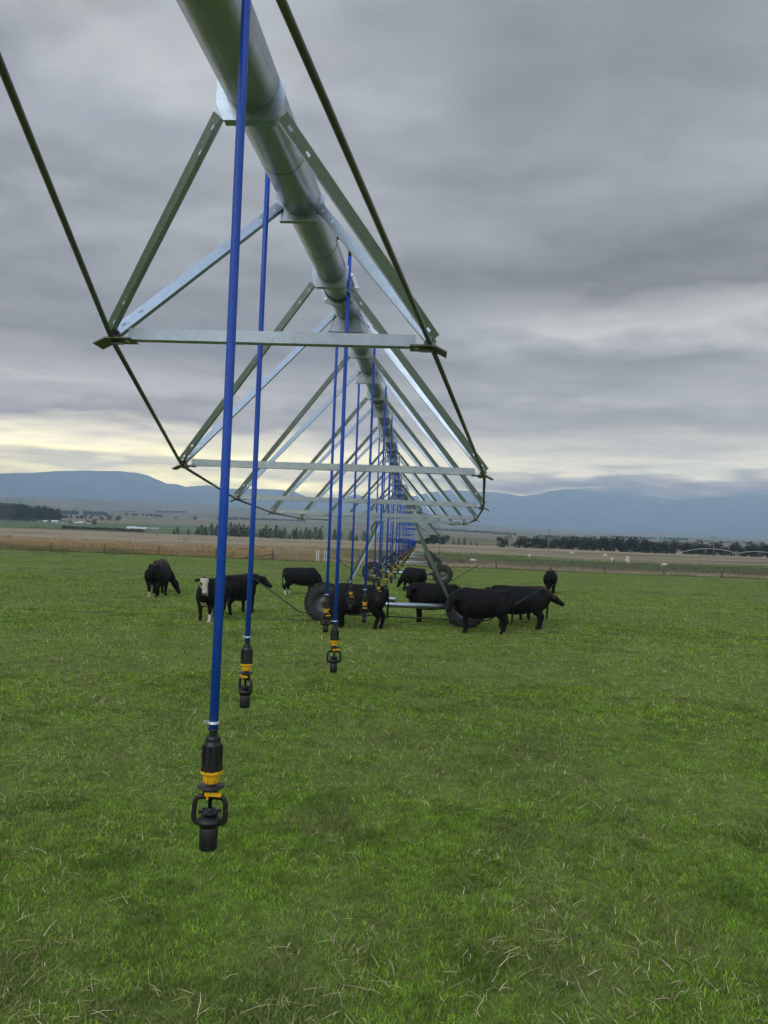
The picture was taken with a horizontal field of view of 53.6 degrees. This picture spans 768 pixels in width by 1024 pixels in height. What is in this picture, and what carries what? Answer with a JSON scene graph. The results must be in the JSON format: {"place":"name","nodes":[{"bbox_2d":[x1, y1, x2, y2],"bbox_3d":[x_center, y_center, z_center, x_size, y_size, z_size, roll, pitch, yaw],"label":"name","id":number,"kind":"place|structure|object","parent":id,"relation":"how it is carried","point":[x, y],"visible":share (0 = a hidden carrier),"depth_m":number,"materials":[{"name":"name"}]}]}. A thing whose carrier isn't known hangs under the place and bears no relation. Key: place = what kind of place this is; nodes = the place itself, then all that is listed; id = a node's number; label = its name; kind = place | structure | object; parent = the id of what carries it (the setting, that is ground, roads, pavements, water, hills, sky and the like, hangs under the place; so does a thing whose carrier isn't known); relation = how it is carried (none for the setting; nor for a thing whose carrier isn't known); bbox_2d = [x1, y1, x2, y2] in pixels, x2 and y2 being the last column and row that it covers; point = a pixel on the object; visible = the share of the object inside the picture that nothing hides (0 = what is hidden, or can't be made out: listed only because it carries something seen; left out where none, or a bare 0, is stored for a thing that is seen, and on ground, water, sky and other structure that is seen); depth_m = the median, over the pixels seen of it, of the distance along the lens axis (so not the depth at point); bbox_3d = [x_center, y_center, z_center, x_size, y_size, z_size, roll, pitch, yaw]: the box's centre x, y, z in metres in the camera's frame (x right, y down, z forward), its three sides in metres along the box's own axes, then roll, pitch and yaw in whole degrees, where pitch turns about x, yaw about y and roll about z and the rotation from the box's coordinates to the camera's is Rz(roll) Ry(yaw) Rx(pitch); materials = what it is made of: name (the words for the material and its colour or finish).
{"place":"outdoors","nodes":[
{"label":"outdoors","id":0,"kind":"place"},
{"bbox_2d":[0,497,767,1023],"bbox_3d":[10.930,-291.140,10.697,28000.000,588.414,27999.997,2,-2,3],"label":"ground","id":1,"kind":"structure","parent":0,"point":[206,515],"depth_m":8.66,"materials":[{"name":"green plant"}]},
{"bbox_2d":[0,503,7,519],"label":"plantation tree","id":2,"kind":"object","parent":1,"relation":"on","point":[3,512],"visible":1,"depth_m":1000.49,"materials":[{"name":"green plant"}]},
{"bbox_2d":[6,503,15,520],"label":"plantation tree","id":3,"kind":"object","parent":1,"relation":"on","point":[11,512],"visible":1,"depth_m":1004.65,"materials":[{"name":"green plant"}]},
{"bbox_2d":[15,503,22,520],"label":"plantation tree","id":4,"kind":"object","parent":1,"relation":"on","point":[19,511],"visible":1,"depth_m":1008.98,"materials":[{"name":"green plant"}]},
{"bbox_2d":[21,505,31,520],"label":"plantation tree","id":5,"kind":"object","parent":1,"relation":"on","point":[25,514],"visible":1,"depth_m":1012.43,"materials":[{"name":"green plant"}]},
{"bbox_2d":[30,505,38,521],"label":"plantation tree","id":6,"kind":"object","parent":1,"relation":"on","point":[35,510],"visible":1,"depth_m":1016.73,"materials":[{"name":"green plant"}]},
{"bbox_2d":[37,507,46,519],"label":"plantation tree","id":7,"kind":"object","parent":1,"relation":"on","point":[42,515],"visible":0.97,"depth_m":1020.16,"materials":[{"name":"green plant"}]},
{"bbox_2d":[46,508,54,520],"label":"plantation tree","id":8,"kind":"object","parent":1,"relation":"on","point":[50,513],"visible":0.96,"depth_m":1024.76,"materials":[{"name":"green plant"}]},
{"bbox_2d":[57,520,71,523],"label":"farm shed","id":9,"kind":"structure","parent":1,"relation":"on","point":[64,521],"depth_m":954.87,"materials":[{"name":"metal"}]},
{"bbox_2d":[61,515,86,518],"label":"shelterbelt","id":10,"kind":"object","parent":1,"relation":"on","point":[66,516],"visible":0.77,"depth_m":1522.85,"materials":[{"name":"plant"}]},
{"bbox_2d":[47,510,107,515],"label":"shelterbelt","id":11,"kind":"object","parent":1,"relation":"on","point":[74,512],"visible":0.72,"depth_m":2136.66,"materials":[{"name":"plant"}]},
{"bbox_2d":[62,525,145,531],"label":"shelterbelt","id":12,"kind":"object","parent":1,"relation":"on","point":[105,528],"visible":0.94,"depth_m":549.83,"materials":[{"name":"green plant"}]},
{"bbox_2d":[127,527,149,529],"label":"farm shed","id":13,"kind":"structure","parent":1,"relation":"on","point":[144,528],"depth_m":720.93,"materials":[{"name":"metal"}]},
{"bbox_2d":[125,513,161,516],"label":"shelterbelt","id":14,"kind":"object","parent":1,"relation":"on","point":[150,514],"visible":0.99,"depth_m":2383.25,"materials":[{"name":"plant"}]},
{"bbox_2d":[152,558,169,593],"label":"cow","id":15,"kind":"object","parent":1,"relation":"on","point":[159,561],"visible":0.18,"depth_m":32.34},
{"bbox_2d":[144,562,180,596],"bbox_3d":[-9.136,2.788,31.108,0.951,1.453,2.071,2,-2,13],"label":"cow","id":16,"kind":"object","parent":1,"relation":"on","point":[157,575],"visible":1,"depth_m":30.35},
{"bbox_2d":[156,510,185,512],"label":"shelterbelt","id":17,"kind":"object","parent":1,"relation":"on","point":[167,511],"visible":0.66,"depth_m":3462.82,"materials":[{"name":"plant"}]},
{"bbox_2d":[204,523,215,535],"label":"conifer","id":18,"kind":"object","parent":1,"relation":"on","point":[211,529],"visible":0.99,"depth_m":404.40,"materials":[{"name":"green plant"}]},
{"bbox_2d":[194,577,230,621],"bbox_3d":[-5.298,2.658,23.286,0.736,1.422,1.896,2,-2,9],"label":"cow","id":19,"kind":"object","parent":1,"relation":"on","point":[205,594],"visible":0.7,"depth_m":22.72},
{"bbox_2d":[227,522,234,536],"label":"conifer","id":20,"kind":"object","parent":1,"relation":"on","point":[232,529],"visible":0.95,"depth_m":410.38,"materials":[{"name":"green plant"}]},
{"bbox_2d":[217,517,249,519],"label":"shelterbelt","id":21,"kind":"object","parent":1,"relation":"on","point":[236,518],"visible":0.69,"depth_m":2449.65,"materials":[{"name":"plant"}]},
{"bbox_2d":[234,523,243,536],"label":"conifer","id":22,"kind":"object","parent":1,"relation":"on","point":[240,532],"visible":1,"depth_m":407.36,"materials":[{"name":"green plant"}]},
{"bbox_2d":[238,524,249,536],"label":"conifer","id":23,"kind":"object","parent":1,"relation":"on","point":[243,528],"visible":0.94,"depth_m":411.70,"materials":[{"name":"green plant"}]},
{"bbox_2d":[225,573,271,614],"bbox_3d":[-4.770,2.773,25.521,0.940,1.398,2.063,0,-3,40],"label":"cow","id":24,"kind":"object","parent":1,"relation":"on","point":[237,583],"visible":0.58,"depth_m":25.17},
{"bbox_2d":[260,525,270,537],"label":"conifer","id":25,"kind":"object","parent":1,"relation":"on","point":[265,529],"visible":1,"depth_m":409.49,"materials":[{"name":"green plant"}]},
{"bbox_2d":[256,518,304,521],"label":"shelterbelt","id":26,"kind":"object","parent":1,"relation":"on","point":[279,519],"visible":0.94,"depth_m":2473.11,"materials":[{"name":"plant"}]},
{"bbox_2d":[275,550,315,559],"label":"field gate","id":27,"kind":"structure","parent":1,"relation":"on","point":[295,556],"depth_m":82.63,"materials":[{"name":"metal"}]},
{"bbox_2d":[282,567,322,594],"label":"cow","id":28,"kind":"object","parent":1,"relation":"on","point":[309,577],"visible":0.84,"depth_m":34.44},
{"bbox_2d":[301,527,311,539],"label":"conifer","id":29,"kind":"object","parent":1,"relation":"on","point":[304,536],"visible":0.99,"depth_m":412.48,"materials":[{"name":"green plant"}]},
{"bbox_2d":[328,583,388,629],"bbox_3d":[-0.814,2.809,22.473,1.922,1.400,0.759,2,-2,3],"label":"cow","id":30,"kind":"object","parent":1,"relation":"on","point":[374,608],"visible":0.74,"depth_m":22.22},
{"bbox_2d":[0,541,763,576],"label":"post and wire fence","id":31,"kind":"object","parent":1,"relation":"on","point":[272,554],"visible":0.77,"depth_m":81.87,"materials":[{"name":"metal"}]},
{"bbox_2d":[0,564,767,1023],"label":"straw","id":32,"kind":"object","parent":1,"relation":"on","point":[380,792],"visible":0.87,"depth_m":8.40,"materials":[{"name":"beige plant"}]},
{"bbox_2d":[254,492,541,627],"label":"irrigation tower","id":33,"kind":"structure","parent":1,"relation":"on","point":[314,598],"depth_m":23.77,"materials":[{"name":"metal"}]},
{"bbox_2d":[0,0,493,525],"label":"irrigation span","id":34,"kind":"object","parent":33,"relation":"attached to","point":[282,148],"visible":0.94,"depth_m":3.60,"materials":[{"name":"metal"}]},
{"bbox_2d":[191,0,250,851],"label":"drop sprinkler","id":35,"kind":"object","parent":34,"relation":"hanging from","point":[209,820],"visible":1,"depth_m":2.18,"materials":[{"name":"blue plastic"}]},
{"bbox_2d":[238,171,269,707],"bbox_3d":[-0.589,-0.494,3.900,0.211,2.977,0.083,2,-2,3],"label":"drop sprinkler","id":36,"kind":"object","parent":34,"relation":"hanging from","point":[245,689],"visible":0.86,"depth_m":3.88,"materials":[{"name":"blue plastic"}]},
{"bbox_2d":[321,347,337,632],"bbox_3d":[-0.432,-0.463,7.218,0.214,3.202,0.080,2,-2,3],"label":"drop sprinkler","id":37,"kind":"object","parent":34,"relation":"hanging from","point":[326,609],"visible":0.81,"depth_m":7.19,"materials":[{"name":"blue plastic"}]},
{"bbox_2d":[326,237,351,672],"bbox_3d":[-0.342,-0.427,5.362,0.197,3.091,0.079,2,-2,3],"label":"drop sprinkler","id":38,"kind":"object","parent":34,"relation":"hanging from","point":[333,661],"visible":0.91,"depth_m":5.34,"materials":[{"name":"blue plastic"}]},
{"bbox_2d":[346,384,359,608],"bbox_3d":[-0.313,-0.399,9.798,0.219,3.297,0.080,2,-2,3],"label":"drop sprinkler","id":39,"kind":"object","parent":34,"relation":"hanging from","point":[350,602],"visible":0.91,"depth_m":9.77,"materials":[{"name":"blue plastic"}]},
{"bbox_2d":[360,326,375,622],"bbox_3d":[-0.202,-0.427,8.291,0.195,3.250,0.080,2,-2,3],"label":"drop sprinkler","id":40,"kind":"object","parent":34,"relation":"hanging from","point":[364,615],"visible":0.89,"depth_m":8.27,"materials":[{"name":"blue plastic"}]},
{"bbox_2d":[371,428,379,585],"bbox_3d":[-0.077,-0.198,14.838,0.218,3.282,0.080,2,-2,3],"label":"drop sprinkler","id":41,"kind":"object","parent":34,"relation":"hanging from","point":[374,574],"visible":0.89,"depth_m":14.81,"materials":[{"name":"blue plastic"}]},
{"bbox_2d":[375,378,386,601],"bbox_3d":[-0.076,-0.356,11.037,0.189,3.318,0.080,2,-2,3],"label":"drop sprinkler","id":42,"kind":"object","parent":34,"relation":"hanging from","point":[378,585],"visible":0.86,"depth_m":11.01,"materials":[{"name":"blue plastic"}]},
{"bbox_2d":[380,452,385,578],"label":"drop sprinkler","id":43,"kind":"object","parent":34,"relation":"hanging from","point":[382,524],"visible":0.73,"depth_m":17.40,"materials":[{"name":"blue plastic"}]},
{"bbox_2d":[384,407,392,590],"bbox_3d":[0.039,-0.256,13.531,0.186,3.312,0.083,2,-2,3],"label":"drop sprinkler","id":44,"kind":"object","parent":34,"relation":"hanging from","point":[385,578],"visible":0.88,"depth_m":13.51,"materials":[{"name":"blue plastic"}]},
{"bbox_2d":[389,485,392,570],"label":"drop sprinkler","id":45,"kind":"object","parent":34,"relation":"hanging from","point":[390,535],"visible":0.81,"depth_m":22.49,"materials":[{"name":"blue plastic"}]},
{"bbox_2d":[389,434,396,582],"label":"drop sprinkler","id":46,"kind":"object","parent":34,"relation":"hanging from","point":[391,572],"visible":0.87,"depth_m":16.00,"materials":[{"name":"blue plastic"}]},
{"bbox_2d":[393,457,399,576],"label":"drop sprinkler","id":47,"kind":"object","parent":34,"relation":"hanging from","point":[395,568],"visible":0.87,"depth_m":18.59,"materials":[{"name":"blue plastic"}]},
{"bbox_2d":[396,474,401,572],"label":"drop sprinkler","id":48,"kind":"object","parent":34,"relation":"hanging from","point":[397,570],"visible":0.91,"depth_m":21.08,"materials":[{"name":"blue plastic"}]},
{"bbox_2d":[369,488,437,535],"bbox_3d":[1.030,0.047,36.016,3.190,2.001,23.385,2,-2,3],"label":"irrigation span","id":49,"kind":"object","parent":33,"relation":"attached to","point":[430,527],"visible":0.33,"depth_m":32.62,"materials":[{"name":"metal"}]},
{"bbox_2d":[401,485,404,566],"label":"drop sprinkler","id":50,"kind":"object","parent":49,"relation":"hanging from","point":[403,535],"visible":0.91,"depth_m":26.13,"materials":[{"name":"blue plastic"}]},
{"bbox_2d":[403,484,406,563],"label":"drop sprinkler","id":51,"kind":"object","parent":49,"relation":"hanging from","point":[405,530],"visible":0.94,"depth_m":29.28,"materials":[{"name":"blue plastic"}]},
{"bbox_2d":[340,523,479,583],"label":"irrigation tower","id":52,"kind":"structure","parent":1,"relation":"on","point":[447,573],"depth_m":47.65,"materials":[{"name":"metal"}]},
{"bbox_2d":[391,522,430,537],"bbox_3d":[2.149,0.969,59.972,3.190,2.001,23.385,2,-2,3],"label":"irrigation span","id":53,"kind":"object","parent":52,"relation":"attached to","point":[421,529],"visible":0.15,"depth_m":58.03,"materials":[{"name":"metal"}]},
{"bbox_2d":[396,567,426,590],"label":"cow","id":54,"kind":"object","parent":1,"relation":"on","point":[410,575],"visible":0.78,"depth_m":39.08},
{"bbox_2d":[369,532,457,569],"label":"irrigation tower","id":55,"kind":"structure","parent":1,"relation":"on","point":[437,561],"depth_m":71.69,"materials":[{"name":"metal"}]},
{"bbox_2d":[384,540,447,561],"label":"irrigation tower","id":56,"kind":"structure","parent":1,"relation":"on","point":[432,555],"depth_m":95.65,"materials":[{"name":"metal"}]},
{"bbox_2d":[425,535,435,543],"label":"shelter tree","id":57,"kind":"object","parent":1,"relation":"on","point":[427,541],"visible":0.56,"depth_m":404.24,"materials":[{"name":"green plant"}]},
{"bbox_2d":[402,582,460,623],"bbox_3d":[1.546,2.991,24.761,1.971,1.381,0.855,2,-2,-6],"label":"cow","id":58,"kind":"object","parent":1,"relation":"on","point":[422,592],"visible":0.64,"depth_m":24.54},
{"bbox_2d":[438,532,449,543],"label":"shelter tree","id":59,"kind":"object","parent":1,"relation":"on","point":[442,539],"visible":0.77,"depth_m":415.93,"materials":[{"name":"green plant"}]},
{"bbox_2d":[434,527,516,534],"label":"shelterbelt","id":60,"kind":"object","parent":1,"relation":"on","point":[480,531],"visible":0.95,"depth_m":2179.60,"materials":[{"name":"plant"}]},
{"bbox_2d":[446,587,513,634],"bbox_3d":[2.830,2.942,22.488,2.003,1.406,0.779,2,-2,3],"label":"cow","id":61,"kind":"object","parent":1,"relation":"on","point":[467,603],"visible":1,"depth_m":22.23},
{"bbox_2d":[496,535,511,546],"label":"shelter tree","id":62,"kind":"object","parent":1,"relation":"on","point":[503,541],"visible":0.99,"depth_m":399.52,"materials":[{"name":"green plant"}]},
{"bbox_2d":[485,585,548,629],"bbox_3d":[4.151,3.057,24.311,2.179,1.411,0.758,2,-2,11],"label":"cow","id":63,"kind":"object","parent":1,"relation":"on","point":[535,603],"visible":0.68,"depth_m":23.97},
{"bbox_2d":[510,535,527,547],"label":"shelter tree","id":64,"kind":"object","parent":1,"relation":"on","point":[521,540],"visible":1,"depth_m":405.16,"materials":[{"name":"green plant"}]},
{"bbox_2d":[516,535,530,547],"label":"shelter tree","id":65,"kind":"object","parent":1,"relation":"on","point":[528,540],"visible":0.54,"depth_m":409.72,"materials":[{"name":"green plant"}]},
{"bbox_2d":[523,536,542,547],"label":"shelter tree","id":66,"kind":"object","parent":1,"relation":"on","point":[532,543],"visible":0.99,"depth_m":391.49,"materials":[{"name":"green plant"}]},
{"bbox_2d":[506,586,564,624],"bbox_3d":[4.984,3.160,25.695,2.191,1.368,0.738,2,-2,3],"label":"cow","id":67,"kind":"object","parent":1,"relation":"on","point":[553,598],"visible":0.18,"depth_m":25.54},
{"bbox_2d":[536,536,549,548],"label":"shelter tree","id":68,"kind":"object","parent":1,"relation":"on","point":[540,545],"visible":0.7,"depth_m":396.43,"materials":[{"name":"green plant"}]},
{"bbox_2d":[543,570,557,592],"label":"cow","id":69,"kind":"object","parent":1,"relation":"on","point":[550,578],"visible":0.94,"depth_m":41.73},
{"bbox_2d":[545,535,558,548],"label":"shelter tree","id":70,"kind":"object","parent":1,"relation":"on","point":[554,541],"visible":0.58,"depth_m":406.85,"materials":[{"name":"green plant"}]},
{"bbox_2d":[551,537,569,548],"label":"shelter tree","id":71,"kind":"object","parent":1,"relation":"on","point":[560,544],"visible":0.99,"depth_m":388.88,"materials":[{"name":"green plant"}]},
{"bbox_2d":[537,535,584,538],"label":"shelterbelt","id":72,"kind":"object","parent":1,"relation":"on","point":[552,536],"visible":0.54,"depth_m":2042.95,"materials":[{"name":"plant"}]},
{"bbox_2d":[560,535,577,548],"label":"shelter tree","id":73,"kind":"object","parent":1,"relation":"on","point":[566,546],"visible":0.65,"depth_m":392.67,"materials":[{"name":"green plant"}]},
{"bbox_2d":[568,537,580,549],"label":"shelter tree","id":74,"kind":"object","parent":1,"relation":"on","point":[574,545],"visible":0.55,"depth_m":399.37,"materials":[{"name":"green plant"}]},
{"bbox_2d":[577,536,597,549],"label":"shelter tree","id":75,"kind":"object","parent":1,"relation":"on","point":[589,541],"visible":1,"depth_m":386.00,"materials":[{"name":"green plant"}]},
{"bbox_2d":[582,536,602,550],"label":"shelter tree","id":76,"kind":"object","parent":1,"relation":"on","point":[594,546],"visible":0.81,"depth_m":389.81,"materials":[{"name":"green plant"}]},
{"bbox_2d":[592,536,611,550],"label":"shelter tree","id":77,"kind":"object","parent":1,"relation":"on","point":[605,542],"visible":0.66,"depth_m":394.43,"materials":[{"name":"green plant"}]},
{"bbox_2d":[603,536,625,551],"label":"shelter tree","id":78,"kind":"object","parent":1,"relation":"on","point":[614,543],"visible":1,"depth_m":382.18,"materials":[{"name":"green plant"}]},
{"bbox_2d":[615,537,632,551],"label":"shelter tree","id":79,"kind":"object","parent":1,"relation":"on","point":[623,548],"visible":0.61,"depth_m":386.79,"materials":[{"name":"green plant"}]},
{"bbox_2d":[616,536,639,551],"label":"shelter tree","id":80,"kind":"object","parent":1,"relation":"on","point":[632,544],"visible":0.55,"depth_m":390.51,"materials":[{"name":"green plant"}]},
{"bbox_2d":[627,537,646,551],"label":"shelter tree","id":81,"kind":"object","parent":1,"relation":"on","point":[635,546],"visible":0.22,"depth_m":396.21,"materials":[{"name":"green plant"}]},
{"bbox_2d":[631,539,652,552],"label":"shelter tree","id":82,"kind":"object","parent":1,"relation":"on","point":[642,547],"visible":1,"depth_m":378.00,"materials":[{"name":"green plant"}]},
{"bbox_2d":[636,539,656,552],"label":"shelter tree","id":83,"kind":"object","parent":1,"relation":"on","point":[649,549],"visible":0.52,"depth_m":382.82,"materials":[{"name":"green plant"}]},
{"bbox_2d":[650,542,658,552],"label":"shelter tree","id":84,"kind":"object","parent":1,"relation":"on","point":[655,550],"visible":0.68,"depth_m":385.74,"materials":[{"name":"green plant"}]},
{"bbox_2d":[659,541,672,553],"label":"shelter tree","id":85,"kind":"object","parent":1,"relation":"on","point":[663,548],"visible":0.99,"depth_m":374.30,"materials":[{"name":"green plant"}]},
{"bbox_2d":[660,537,687,539],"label":"shelterbelt","id":86,"kind":"object","parent":1,"relation":"on","point":[679,538],"visible":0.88,"depth_m":2700.64,"materials":[{"name":"plant"}]},
{"bbox_2d":[669,538,685,553],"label":"shelter tree","id":87,"kind":"object","parent":1,"relation":"on","point":[674,546],"visible":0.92,"depth_m":377.07,"materials":[{"name":"green plant"}]},
{"bbox_2d":[679,542,692,553],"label":"shelter tree","id":88,"kind":"object","parent":1,"relation":"on","point":[686,551],"visible":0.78,"depth_m":381.26,"materials":[{"name":"green plant"}]},
{"bbox_2d":[683,541,703,553],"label":"shelter tree","id":89,"kind":"object","parent":1,"relation":"on","point":[692,550],"visible":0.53,"depth_m":386.42,"materials":[{"name":"green plant"}]},
{"bbox_2d":[693,543,706,554],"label":"shelter tree","id":90,"kind":"object","parent":1,"relation":"on","point":[699,549],"visible":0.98,"depth_m":367.62,"materials":[{"name":"green plant"}]},
{"bbox_2d":[701,542,719,554],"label":"shelter tree","id":91,"kind":"object","parent":1,"relation":"on","point":[709,550],"visible":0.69,"depth_m":371.77,"materials":[{"name":"green plant"}]},
{"bbox_2d":[707,541,724,554],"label":"shelter tree","id":92,"kind":"object","parent":1,"relation":"on","point":[715,549],"visible":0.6,"depth_m":377.29,"materials":[{"name":"green plant"}]},
{"bbox_2d":[673,548,767,557],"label":"irrigator","id":93,"kind":"object","parent":1,"relation":"on","point":[725,550],"visible":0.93,"depth_m":273.24,"materials":[{"name":"white paint"}]},
{"bbox_2d":[696,540,763,543],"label":"shelterbelt","id":94,"kind":"object","parent":1,"relation":"on","point":[727,542],"visible":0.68,"depth_m":2366.68,"materials":[{"name":"plant"}]},
{"bbox_2d":[719,541,742,555],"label":"shelter tree","id":95,"kind":"object","parent":1,"relation":"on","point":[733,547],"visible":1,"depth_m":363.18,"materials":[{"name":"green plant"}]},
{"bbox_2d":[737,546,750,556],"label":"shelter tree","id":96,"kind":"object","parent":1,"relation":"on","point":[745,552],"visible":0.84,"depth_m":366.22,"materials":[{"name":"green plant"}]},
{"bbox_2d":[745,542,760,556],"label":"shelter tree","id":97,"kind":"object","parent":1,"relation":"on","point":[754,546],"visible":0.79,"depth_m":368.84,"materials":[{"name":"green plant"}]},
{"bbox_2d":[758,543,767,557],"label":"shelter tree","id":98,"kind":"object","parent":1,"relation":"on","point":[764,550],"visible":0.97,"depth_m":355.81,"materials":[{"name":"green plant"}]},
{"bbox_2d":[0,471,767,536],"bbox_3d":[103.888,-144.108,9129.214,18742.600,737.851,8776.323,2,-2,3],"label":"mountains","id":99,"kind":"structure","parent":0,"point":[743,514],"depth_m":8374.51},
{"bbox_2d":[0,535,767,579],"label":"dry grass","id":100,"kind":"structure","parent":0,"point":[463,564],"depth_m":100.97,"materials":[{"name":"plant"}]},
{"bbox_2d":[0,0,767,498],"label":"sky","id":101,"kind":"structure","parent":0,"point":[573,194],"materials":[{"name":"grey"}]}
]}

